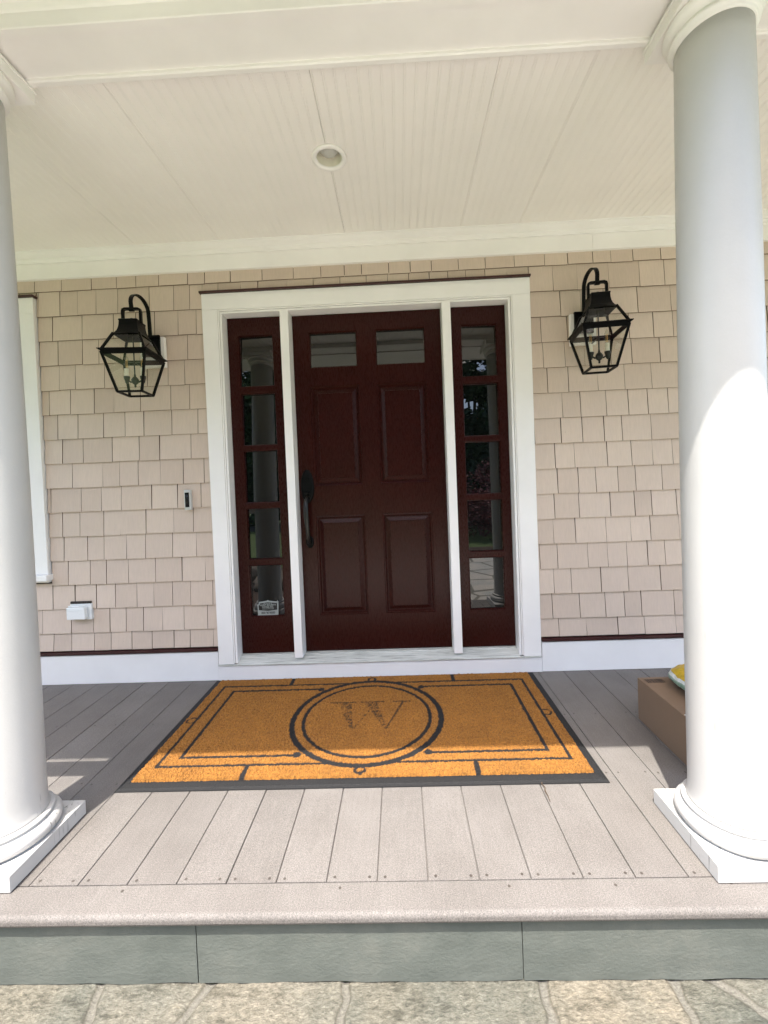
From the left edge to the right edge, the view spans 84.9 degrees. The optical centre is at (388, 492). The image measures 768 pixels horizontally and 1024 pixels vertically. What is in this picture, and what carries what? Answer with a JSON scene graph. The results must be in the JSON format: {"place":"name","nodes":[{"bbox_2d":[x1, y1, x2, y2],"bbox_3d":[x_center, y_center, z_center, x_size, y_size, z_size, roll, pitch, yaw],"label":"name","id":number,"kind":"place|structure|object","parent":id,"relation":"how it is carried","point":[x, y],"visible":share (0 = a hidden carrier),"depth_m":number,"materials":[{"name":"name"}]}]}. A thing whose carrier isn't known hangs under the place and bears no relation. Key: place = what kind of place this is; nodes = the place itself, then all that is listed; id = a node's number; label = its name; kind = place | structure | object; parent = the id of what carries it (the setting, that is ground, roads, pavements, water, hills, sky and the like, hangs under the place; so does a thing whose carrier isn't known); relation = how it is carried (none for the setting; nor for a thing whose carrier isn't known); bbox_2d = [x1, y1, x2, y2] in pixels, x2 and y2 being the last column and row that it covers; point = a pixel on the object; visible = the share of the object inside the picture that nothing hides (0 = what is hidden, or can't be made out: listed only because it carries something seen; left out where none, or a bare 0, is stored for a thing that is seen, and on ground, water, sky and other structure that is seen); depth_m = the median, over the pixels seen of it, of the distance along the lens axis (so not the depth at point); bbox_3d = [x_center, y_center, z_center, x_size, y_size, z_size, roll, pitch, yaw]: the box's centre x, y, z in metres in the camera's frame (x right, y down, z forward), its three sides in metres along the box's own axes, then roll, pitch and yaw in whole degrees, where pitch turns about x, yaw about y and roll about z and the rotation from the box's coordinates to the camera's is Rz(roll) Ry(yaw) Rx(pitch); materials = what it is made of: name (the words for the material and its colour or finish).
{"place":"outdoors","nodes":[
{"label":"outdoors","id":0,"kind":"place"},
{"bbox_2d":[99,977,715,984],"bbox_3d":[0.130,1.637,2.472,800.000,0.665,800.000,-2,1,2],"label":"ground","id":1,"kind":"structure","parent":0,"point":[523,977],"depth_m":1.14,"materials":[{"name":"grey stone"}]},
{"bbox_2d":[0,668,767,927],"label":"porch deck","id":2,"kind":"structure","parent":1,"relation":"on","point":[617,848],"depth_m":1.31,"materials":[{"name":"grey wood"}]},
{"bbox_2d":[0,53,85,892],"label":"porch column","id":3,"kind":"structure","parent":2,"relation":"on","point":[39,820],"depth_m":1.31,"materials":[{"name":"paint"}]},
{"bbox_2d":[114,672,609,792],"bbox_3d":[-0.101,1.076,2.007,1.848,0.023,0.896,-2,1,2],"label":"doormat","id":4,"kind":"object","parent":2,"relation":"on","point":[480,729],"visible":1,"depth_m":1.83,"materials":[{"name":"orange-brown coir"},{"name":"black rubber"}]},
{"bbox_2d":[0,919,767,984],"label":"bluestone riser","id":5,"kind":"object","parent":2,"relation":"attached to","point":[592,950],"visible":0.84,"depth_m":1.12,"materials":[{"name":"grey stone"}]},
{"bbox_2d":[638,677,686,764],"bbox_3d":[1.312,0.941,1.723,0.344,0.192,0.405,-2,1,2],"label":"cardboard box","id":6,"kind":"object","parent":2,"relation":"on","point":[661,709],"visible":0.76,"depth_m":1.76,"materials":[{"name":"brown cardboard"}]},
{"bbox_2d":[642,0,767,882],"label":"porch column","id":7,"kind":"structure","parent":2,"relation":"on","point":[713,806],"depth_m":1.18,"materials":[{"name":"paint"}]},
{"bbox_2d":[0,0,767,87],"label":"porch beam","id":8,"kind":"structure","parent":7,"relation":"on","point":[47,43],"depth_m":1.28,"materials":[{"name":"white paint"}]},
{"bbox_2d":[0,978,767,1023],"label":"flagstone patio","id":9,"kind":"structure","parent":1,"relation":"on","point":[702,1001],"depth_m":1.08,"materials":[{"name":"beige stone"}]},
{"bbox_2d":[15,209,767,684],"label":"house wall","id":10,"kind":"structure","parent":1,"relation":"on","point":[131,549],"depth_m":2.44,"materials":[{"name":"paint"}]},
{"bbox_2d":[18,294,52,582],"bbox_3d":[-2.529,-0.293,2.494,0.976,1.694,0.060,-2,1,2],"label":"house window","id":11,"kind":"structure","parent":10,"relation":"attached to","point":[28,318],"depth_m":2.48,"materials":[{"name":"white paint"}]},
{"bbox_2d":[66,601,93,619],"bbox_3d":[-1.834,0.704,2.496,0.129,0.108,0.052,-2,1,2],"label":"outdoor outlet","id":12,"kind":"object","parent":10,"relation":"attached to","point":[79,610],"visible":1,"depth_m":2.48,"materials":[{"name":"white plastic"}]},
{"bbox_2d":[96,294,167,396],"bbox_3d":[-1.381,-0.812,2.310,0.246,0.564,0.331,-2,1,-4],"label":"wall lantern","id":13,"kind":"object","parent":10,"relation":"attached to","point":[152,350],"depth_m":2.27,"materials":[{"name":"black metal"}]},
{"bbox_2d":[184,490,192,509],"bbox_3d":[-1.177,0.043,2.469,0.038,0.119,0.032,-2,1,2],"label":"video doorbell","id":14,"kind":"object","parent":10,"relation":"attached to","point":[188,504],"visible":1,"depth_m":2.46,"materials":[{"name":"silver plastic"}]},
{"bbox_2d":[198,274,542,680],"bbox_3d":[-0.099,-0.065,2.498,1.906,2.280,0.146,-2,1,2],"label":"door frame","id":15,"kind":"object","parent":10,"relation":"attached to","point":[511,293],"visible":0.96,"depth_m":2.44,"materials":[{"name":"white paint"}]},
{"bbox_2d":[227,316,294,652],"bbox_3d":[-0.759,-0.038,2.559,0.340,2.026,0.043,-2,1,2],"label":"sidelight","id":16,"kind":"object","parent":15,"relation":"attached to","point":[258,437],"visible":1,"depth_m":2.55,"materials":[{"name":"red paint"}]},
{"bbox_2d":[292,309,451,650],"bbox_3d":[-0.098,-0.063,2.512,0.886,2.025,0.112,-2,1,2],"label":"front door","id":17,"kind":"structure","parent":15,"relation":"attached to","point":[371,459],"depth_m":2.53,"materials":[{"name":"red paint"}]},
{"bbox_2d":[450,305,515,646],"bbox_3d":[0.560,-0.089,2.523,0.328,2.026,0.043,-2,1,2],"label":"sidelight","id":18,"kind":"object","parent":15,"relation":"attached to","point":[482,464],"visible":0.97,"depth_m":2.51,"materials":[{"name":"red paint"}]},
{"bbox_2d":[567,267,633,374],"bbox_3d":[1.104,-0.922,2.243,0.246,0.564,0.331,-2,1,8],"label":"wall lantern","id":19,"kind":"object","parent":10,"relation":"attached to","point":[584,324],"depth_m":2.20,"materials":[{"name":"black metal"}]},
{"bbox_2d":[668,664,684,689],"bbox_3d":[1.364,0.791,1.721,0.289,0.099,0.373,-2,1,-2],"label":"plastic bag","id":20,"kind":"object","parent":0,"point":[676,674],"visible":0.19,"depth_m":1.80,"materials":[{"name":"yellow plastic"}]},
{"bbox_3d":[-0.028,-1.776,1.543,7.400,0.545,1.755,-2,1,2],"label":"porch roof","id":21,"kind":"object","parent":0,"visible":0},
{"bbox_2d":[5,39,767,250],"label":"porch ceiling","id":22,"kind":"structure","parent":21,"relation":"attached to","point":[580,135],"depth_m":1.76,"materials":[{"name":"paint"}]},
{"bbox_2d":[312,135,346,171],"bbox_3d":[-0.255,-1.472,1.796,0.149,0.096,0.149,-2,1,2],"label":"recessed light","id":23,"kind":"object","parent":22,"relation":"in","point":[330,157],"visible":0.76,"depth_m":1.81,"materials":[{"name":"white paint"}]}
]}

